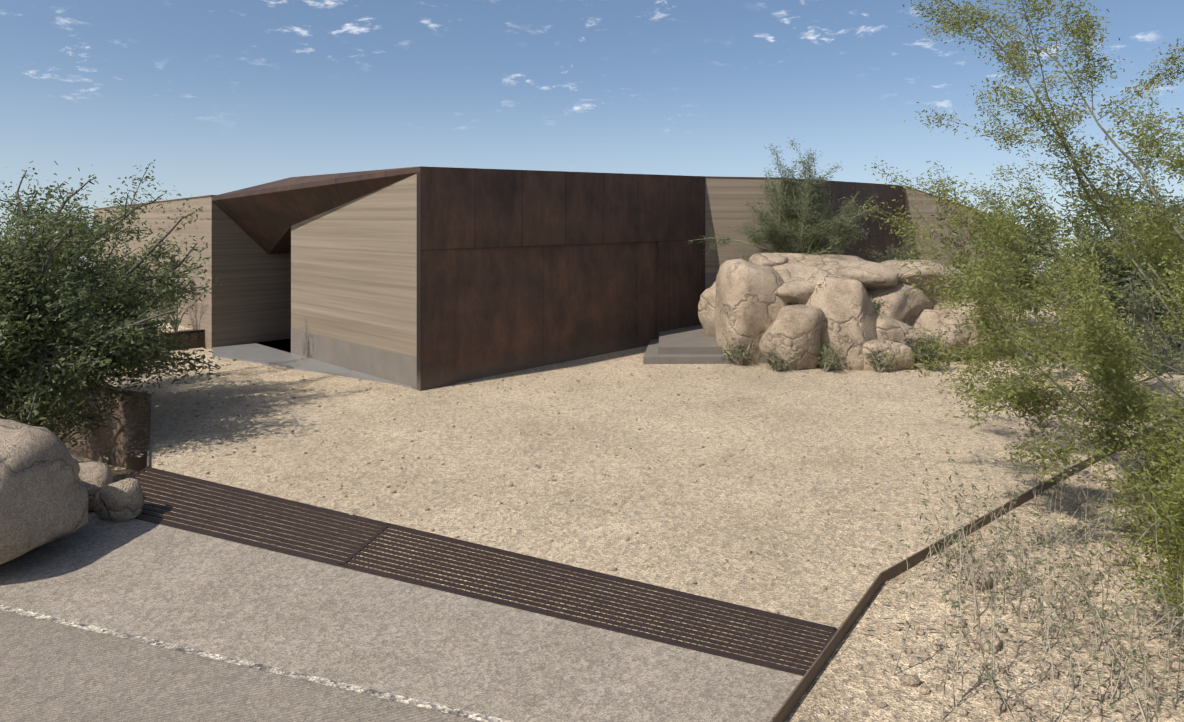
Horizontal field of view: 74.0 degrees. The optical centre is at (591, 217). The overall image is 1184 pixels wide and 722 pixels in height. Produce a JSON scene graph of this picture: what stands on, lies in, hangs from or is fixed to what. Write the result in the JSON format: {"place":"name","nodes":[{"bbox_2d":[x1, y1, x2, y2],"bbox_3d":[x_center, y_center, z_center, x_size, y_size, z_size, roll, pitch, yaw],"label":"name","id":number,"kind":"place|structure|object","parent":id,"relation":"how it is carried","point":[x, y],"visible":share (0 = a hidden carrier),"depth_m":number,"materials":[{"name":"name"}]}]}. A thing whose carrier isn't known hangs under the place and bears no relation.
{"place":"outdoors","nodes":[
{"label":"outdoors","id":0,"kind":"place"},
{"bbox_2d":[0,161,248,446],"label":"mesquite tree","id":1,"kind":"object","parent":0,"point":[11,346],"depth_m":10.40,"materials":[{"name":"green plant"}]},
{"bbox_2d":[0,610,482,721],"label":"driveway","id":2,"kind":"structure","parent":0,"point":[50,671],"depth_m":5.09,"materials":[{"name":"concrete"}]},
{"bbox_2d":[0,511,802,721],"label":"driveway","id":3,"kind":"structure","parent":0,"point":[155,581],"depth_m":5.79,"materials":[{"name":"concrete"}]},
{"bbox_2d":[0,604,513,721],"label":"driveway joint","id":4,"kind":"object","parent":3,"relation":"on","point":[384,695],"visible":1,"depth_m":5.32,"materials":[{"name":"grey concrete"}]},
{"bbox_2d":[0,0,1183,274],"label":"sky","id":5,"kind":"structure","parent":0,"point":[224,96],"materials":[{"name":"blue"}]},
{"bbox_2d":[71,274,1183,721],"bbox_3d":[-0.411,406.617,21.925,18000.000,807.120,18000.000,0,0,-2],"label":"desert ground","id":6,"kind":"structure","parent":0,"point":[853,694],"depth_m":5.71,"materials":[{"name":"soil"}]},
{"bbox_2d":[0,419,87,564],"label":"boulder","id":7,"kind":"object","parent":6,"relation":"on","point":[43,496],"visible":1,"depth_m":6.98,"materials":[{"name":"stone"}]},
{"bbox_2d":[7,385,151,471],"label":"retaining plates","id":8,"kind":"object","parent":6,"relation":"on","point":[134,462],"visible":0.26,"depth_m":13.90,"materials":[{"name":"brown metal"}]},
{"bbox_2d":[0,160,173,444],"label":"shrub","id":9,"kind":"object","parent":6,"relation":"on","point":[96,264],"depth_m":13.11,"materials":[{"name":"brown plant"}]},
{"bbox_2d":[79,462,113,511],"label":"boulder","id":10,"kind":"object","parent":6,"relation":"on","point":[94,477],"visible":0.42,"depth_m":8.18,"materials":[{"name":"stone"}]},
{"bbox_2d":[94,478,143,520],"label":"boulder","id":11,"kind":"object","parent":6,"relation":"on","point":[121,500],"visible":0.98,"depth_m":7.89,"materials":[{"name":"stone"}]},
{"bbox_2d":[126,467,837,675],"bbox_3d":[-2.055,3.065,7.214,8.170,0.044,1.129,0,0,28],"label":"trench grate","id":12,"kind":"object","parent":6,"relation":"on","point":[329,518],"visible":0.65,"depth_m":6.77,"materials":[{"name":"brown metal"}]},
{"bbox_2d":[90,301,1183,628],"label":"gravel court","id":13,"kind":"object","parent":6,"relation":"on","point":[696,543],"visible":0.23,"depth_m":10.01,"materials":[{"name":"beige gravel"}]},
{"bbox_2d":[102,309,204,351],"bbox_3d":[-11.979,2.847,20.644,7.000,0.420,0.896,0,0,44],"label":"steel planter","id":14,"kind":"object","parent":13,"relation":"on","point":[197,336],"visible":0.19,"depth_m":18.42,"materials":[{"name":"weathered steel"},{"name":"soil"}]},
{"bbox_2d":[150,248,204,331],"bbox_3d":[-9.700,1.703,18.574,1.766,2.006,1.024,0,0,-2],"label":"shrub","id":15,"kind":"object","parent":14,"relation":"on","point":[177,324],"visible":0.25,"depth_m":18.55,"materials":[{"name":"brown plant"}]},
{"bbox_2d":[149,241,204,317],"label":"plant leaves","id":16,"kind":"object","parent":15,"relation":"attached to","point":[186,293],"visible":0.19,"depth_m":18.54,"materials":[{"name":"green plant"}]},
{"bbox_2d":[47,389,315,458],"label":"leaf litter","id":17,"kind":"object","parent":13,"relation":"on","point":[248,418],"visible":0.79,"depth_m":11.71,"materials":[{"name":"brown plant"}]},
{"bbox_2d":[93,195,290,348],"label":"rammed earth wall","id":18,"kind":"structure","parent":13,"relation":"on","point":[251,303],"depth_m":18.97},
{"bbox_2d":[212,339,406,385],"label":"entry slab","id":19,"kind":"structure","parent":13,"relation":"on","point":[276,352],"depth_m":17.11,"materials":[{"name":"concrete"}]},
{"bbox_2d":[212,355,410,387],"bbox_3d":[-6.424,3.040,18.320,6.121,0.034,8.704,0,0,-2],"label":"entry slab edge","id":20,"kind":"object","parent":13,"relation":"on","point":[316,371],"visible":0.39,"depth_m":15.48,"materials":[{"name":"grey concrete"}]},
{"bbox_2d":[291,174,416,389],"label":"wall","id":21,"kind":"structure","parent":13,"relation":"on","point":[354,285],"depth_m":15.32,"materials":[{"name":"concrete"}]},
{"bbox_2d":[417,166,704,390],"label":"wall","id":22,"kind":"structure","parent":13,"relation":"on","point":[518,270],"depth_m":16.21,"materials":[{"name":"brown metal"}]},
{"bbox_2d":[133,367,1162,613],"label":"pebbles","id":23,"kind":"object","parent":13,"relation":"on","point":[615,455],"visible":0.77,"depth_m":10.37,"materials":[{"name":"stone"}]},
{"bbox_2d":[643,325,769,363],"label":"steps","id":24,"kind":"structure","parent":13,"relation":"on","point":[692,345],"depth_m":16.76,"materials":[{"name":"grey concrete"}]},
{"bbox_2d":[698,281,715,337],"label":"outcrop rock","id":25,"kind":"object","parent":13,"relation":"on","point":[706,309],"visible":0.21,"depth_m":18.04,"materials":[{"name":"stone"}]},
{"bbox_2d":[717,331,755,365],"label":"plant leaves","id":26,"kind":"object","parent":13,"relation":"on","point":[736,352],"visible":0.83,"depth_m":16.14,"materials":[{"name":"green plant"}]},
{"bbox_2d":[724,338,750,365],"bbox_3d":[2.966,2.695,16.159,0.554,0.744,0.484,0,0,-2],"label":"shrub","id":27,"kind":"object","parent":13,"relation":"on","point":[739,363],"visible":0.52,"depth_m":16.18,"materials":[{"name":"green plant"}]},
{"bbox_2d":[705,176,780,289],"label":"rammed earth wall","id":28,"kind":"structure","parent":13,"relation":"on","point":[725,200],"depth_m":20.45,"materials":[{"name":"concrete"}]},
{"bbox_2d":[715,258,788,363],"bbox_3d":[3.433,2.136,16.912,1.392,2.498,1.544,0,0,-2],"label":"outcrop rock","id":29,"kind":"object","parent":13,"relation":"on","point":[749,304],"visible":0.67,"depth_m":16.30,"materials":[{"name":"stone"}]},
{"bbox_2d":[759,304,824,370],"bbox_3d":[4.100,2.589,16.071,1.345,1.652,1.085,0,0,14],"label":"outcrop rock","id":30,"kind":"object","parent":13,"relation":"on","point":[793,329],"visible":0.75,"depth_m":15.62,"materials":[{"name":"stone"}]},
{"bbox_2d":[812,340,845,371],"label":"plant leaves","id":31,"kind":"object","parent":13,"relation":"on","point":[826,356],"visible":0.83,"depth_m":15.50,"materials":[{"name":"green plant"}]},
{"bbox_2d":[822,344,840,371],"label":"shrub","id":32,"kind":"object","parent":13,"relation":"on","point":[827,369],"visible":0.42,"depth_m":15.53,"materials":[{"name":"green plant"}]},
{"bbox_2d":[805,274,877,370],"bbox_3d":[5.137,2.320,16.364,1.600,2.285,1.420,0,0,-2],"label":"outcrop rock","id":33,"kind":"object","parent":13,"relation":"on","point":[846,306],"visible":0.58,"depth_m":15.84,"materials":[{"name":"stone"}]},
{"bbox_2d":[781,178,904,262],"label":"steel wall","id":34,"kind":"structure","parent":13,"relation":"on","point":[879,238],"depth_m":25.15,"materials":[{"name":"brown metal"}]},
{"bbox_2d":[749,362,980,397],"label":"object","id":35,"kind":"object","parent":13,"relation":"on","point":[863,378],"visible":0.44,"depth_m":14.81,"materials":[{"name":"beige gravel"}]},
{"bbox_2d":[761,347,794,370],"bbox_3d":[3.696,2.803,15.606,0.557,0.529,0.589,0,0,-2],"label":"plant","id":36,"kind":"object","parent":35,"relation":"on","point":[777,369],"visible":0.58,"depth_m":15.61,"materials":[{"name":"green plant"}]},
{"bbox_2d":[752,336,801,371],"bbox_3d":[3.652,2.791,15.631,0.698,0.752,1.033,0,0,-31],"label":"shrub","id":37,"kind":"object","parent":36,"relation":"attached to","point":[772,360],"visible":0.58,"depth_m":15.54,"materials":[{"name":"green plant"}]},
{"bbox_2d":[865,336,897,372],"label":"plant leaves","id":38,"kind":"object","parent":13,"relation":"on","point":[875,359],"visible":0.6,"depth_m":15.49,"materials":[{"name":"green plant"}]},
{"bbox_2d":[869,343,894,372],"bbox_3d":[5.723,2.765,15.573,0.512,0.602,0.285,0,0,15],"label":"plant","id":39,"kind":"object","parent":13,"relation":"on","point":[876,362],"visible":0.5,"depth_m":15.51,"materials":[{"name":"green plant"}]},
{"bbox_2d":[862,339,914,371],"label":"outcrop rock","id":40,"kind":"object","parent":13,"relation":"on","point":[895,347],"visible":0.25,"depth_m":15.62,"materials":[{"name":"stone"}]},
{"bbox_2d":[876,312,933,356],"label":"outcrop rock","id":41,"kind":"object","parent":13,"relation":"on","point":[888,328],"visible":0.23,"depth_m":16.14,"materials":[{"name":"stone"}]},
{"bbox_2d":[868,288,898,316],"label":"rock plant leaves","id":42,"kind":"object","parent":41,"relation":"on","point":[874,304],"visible":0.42,"depth_m":16.44,"materials":[{"name":"green plant"}]},
{"bbox_2d":[867,283,932,325],"bbox_3d":[6.431,1.931,17.443,2.050,1.183,1.608,0,0,-34],"label":"outcrop rock","id":43,"kind":"object","parent":41,"relation":"on","point":[902,310],"visible":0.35,"depth_m":16.71,"materials":[{"name":"stone"}]},
{"bbox_2d":[909,332,944,369],"bbox_3d":[6.778,2.685,15.757,0.568,0.764,0.858,0,0,-12],"label":"shrub","id":44,"kind":"object","parent":13,"relation":"on","point":[930,352],"visible":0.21,"depth_m":15.73,"materials":[{"name":"green plant"}]},
{"bbox_2d":[904,323,956,367],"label":"rock plant leaves","id":45,"kind":"object","parent":44,"relation":"attached to","point":[929,351],"visible":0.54,"depth_m":15.65,"materials":[{"name":"green plant"}]},
{"bbox_2d":[912,309,971,360],"bbox_3d":[7.452,2.599,17.020,1.461,1.228,1.429,0,0,-41],"label":"outcrop rock","id":46,"kind":"object","parent":13,"relation":"on","point":[929,319],"visible":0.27,"depth_m":16.62,"materials":[{"name":"stone"}]},
{"bbox_2d":[905,186,1004,300],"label":"rammed earth wall","id":47,"kind":"structure","parent":13,"relation":"on","point":[926,209],"depth_m":27.60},
{"bbox_2d":[940,299,1011,356],"bbox_3d":[8.363,2.461,17.451,1.650,1.368,1.631,0,0,-2],"label":"outcrop rock","id":48,"kind":"object","parent":13,"relation":"on","point":[974,335],"visible":0.02,"depth_m":16.73,"materials":[{"name":"stone"}]},
{"bbox_2d":[927,196,1075,324],"bbox_3d":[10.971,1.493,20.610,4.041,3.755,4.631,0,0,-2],"label":"shrub","id":49,"kind":"object","parent":13,"relation":"on","point":[1007,262],"visible":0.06,"depth_m":20.77,"materials":[{"name":"brown plant"}]},
{"bbox_2d":[999,169,1183,369],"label":"shrub","id":50,"kind":"object","parent":13,"relation":"on","point":[1126,295],"visible":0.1,"depth_m":15.41,"materials":[{"name":"brown plant"}]},
{"bbox_2d":[1019,185,1183,350],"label":"shrub","id":51,"kind":"object","parent":13,"relation":"on","point":[1179,345],"visible":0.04,"depth_m":17.80,"materials":[{"name":"brown plant"}]},
{"bbox_2d":[991,179,1183,341],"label":"shrub leaves","id":52,"kind":"object","parent":51,"relation":"attached to","point":[1030,225],"visible":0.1,"depth_m":18.41,"materials":[{"name":"green plant"}]},
{"bbox_2d":[1054,270,1183,410],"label":"shrub","id":53,"kind":"object","parent":13,"relation":"on","point":[1134,319],"visible":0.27,"depth_m":12.99,"materials":[{"name":"brown plant"}]},
{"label":"garage","id":54,"kind":"object","parent":13,"relation":"on","visible":0},
{"bbox_2d":[212,166,419,253],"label":"roof soffit","id":55,"kind":"structure","parent":54,"relation":"attached to","point":[265,217],"depth_m":16.88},
{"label":"outcrop rock","id":56,"kind":"object","parent":13,"relation":"on","visible":0},
{"bbox_2d":[772,261,829,304],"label":"outcrop rock","id":57,"kind":"object","parent":56,"relation":"on","point":[797,278],"visible":0.31,"depth_m":16.49,"materials":[{"name":"stone"}]},
{"bbox_2d":[749,253,787,266],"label":"outcrop rock","id":58,"kind":"object","parent":57,"relation":"on","point":[768,259],"visible":0.56,"depth_m":17.37,"materials":[{"name":"stone"}]},
{"bbox_2d":[779,253,805,261],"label":"outcrop rock","id":59,"kind":"object","parent":57,"relation":"on","point":[795,257],"visible":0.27,"depth_m":17.54,"materials":[{"name":"stone"}]},
{"bbox_2d":[801,254,898,290],"bbox_3d":[5.406,1.301,17.410,2.230,0.939,1.990,0,0,-2],"label":"outcrop rock","id":60,"kind":"object","parent":56,"relation":"on","point":[870,275],"visible":0.52,"depth_m":16.82,"materials":[{"name":"stone"}]},
{"bbox_2d":[881,260,984,297],"bbox_3d":[7.458,1.389,17.783,2.782,0.882,1.879,0,0,-2],"label":"outcrop rock","id":61,"kind":"object","parent":56,"relation":"on","point":[904,272],"visible":0.19,"depth_m":17.05,"materials":[{"name":"stone"}]},
{"bbox_2d":[931,292,979,309],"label":"outcrop rock","id":62,"kind":"object","parent":56,"relation":"on","point":[936,306],"visible":0.02,"depth_m":17.26,"materials":[{"name":"stone"}]},
{"bbox_3d":[16.166,1.098,21.645,4.011,4.307,4.798,0,0,-2],"label":"shrub wood","id":63,"kind":"object","parent":13,"relation":"on","visible":0},
{"bbox_2d":[1065,177,1183,249],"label":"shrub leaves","id":64,"kind":"object","parent":63,"relation":"attached to","point":[1127,188],"visible":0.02,"depth_m":21.97,"materials":[{"name":"green plant"}]},
{"bbox_2d":[758,468,1183,721],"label":"leaf litter","id":65,"kind":"object","parent":6,"relation":"on","point":[1056,689],"visible":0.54,"depth_m":6.72,"materials":[{"name":"beige plant"}]},
{"bbox_2d":[770,410,1182,721],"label":"steel edging","id":66,"kind":"object","parent":6,"relation":"on","point":[784,711],"visible":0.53,"depth_m":6.55,"materials":[{"name":"brown metal"}]},
{"bbox_2d":[967,568,993,589],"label":"stone","id":67,"kind":"object","parent":6,"relation":"on","point":[978,582],"visible":0.52,"depth_m":6.46,"materials":[{"name":"stone"}]},
{"bbox_2d":[976,628,1000,650],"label":"stone","id":68,"kind":"object","parent":6,"relation":"on","point":[997,641],"visible":0.58,"depth_m":5.57,"materials":[{"name":"stone"}]},
{"bbox_2d":[818,432,1183,721],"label":"pebbles","id":69,"kind":"object","parent":6,"relation":"on","point":[910,680],"visible":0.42,"depth_m":5.54,"materials":[{"name":"stone"}]},
{"bbox_2d":[904,435,1125,622],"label":"dry weed stems","id":70,"kind":"object","parent":6,"relation":"on","point":[972,567],"visible":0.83,"depth_m":6.38,"materials":[{"name":"beige plant"}]},
{"bbox_2d":[862,0,1183,557],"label":"palo verde","id":71,"kind":"object","parent":6,"relation":"on","point":[1089,341],"depth_m":7.75,"materials":[{"name":"green plant"}]},
{"bbox_2d":[893,430,1183,721],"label":"dry weed stems","id":72,"kind":"object","parent":6,"relation":"on","point":[1048,640],"visible":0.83,"depth_m":5.01,"materials":[{"name":"beige plant"}]},
{"bbox_2d":[891,432,1183,721],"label":"dry weed leaves","id":73,"kind":"object","parent":72,"relation":"attached to","point":[1151,695],"visible":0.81,"depth_m":5.02,"materials":[{"name":"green plant"}]},
{"bbox_2d":[1032,449,1164,542],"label":"dry weed stems","id":74,"kind":"object","parent":6,"relation":"on","point":[1079,493],"visible":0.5,"depth_m":8.06,"materials":[{"name":"beige plant"}]},
{"bbox_2d":[1029,429,1182,541],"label":"dry weed leaves","id":75,"kind":"object","parent":74,"relation":"attached to","point":[1088,477],"visible":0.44,"depth_m":8.05,"materials":[{"name":"green plant"}]},
{"bbox_2d":[1104,549,1130,565],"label":"stone","id":76,"kind":"object","parent":6,"relation":"on","point":[1113,557],"visible":0.65,"depth_m":6.91,"materials":[{"name":"stone"}]},
{"bbox_2d":[1064,428,1183,625],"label":"bush","id":77,"kind":"object","parent":6,"relation":"on","point":[1170,546],"depth_m":5.50,"materials":[{"name":"green plant"}]},
{"bbox_2d":[682,138,883,261],"bbox_3d":[4.629,-0.210,18.801,4.853,3.366,2.995,0,0,31],"label":"shrub","id":78,"kind":"object","parent":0,"point":[788,223],"depth_m":18.27,"materials":[{"name":"green plant"}]},
{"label":"outcrop rock","id":79,"kind":"object","parent":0,"visible":0},
{"bbox_2d":[873,239,919,262],"bbox_3d":[7.212,0.964,18.967,1.256,1.209,0.692,0,0,25],"label":"shrub","id":80,"kind":"object","parent":79,"relation":"on","point":[892,252],"visible":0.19,"depth_m":18.75,"materials":[{"name":"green plant"}]},
{"bbox_2d":[857,231,924,262],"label":"outcrop shrub leaves","id":81,"kind":"object","parent":80,"relation":"attached to","point":[895,255],"visible":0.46,"depth_m":18.79,"materials":[{"name":"green plant"}]}
]}

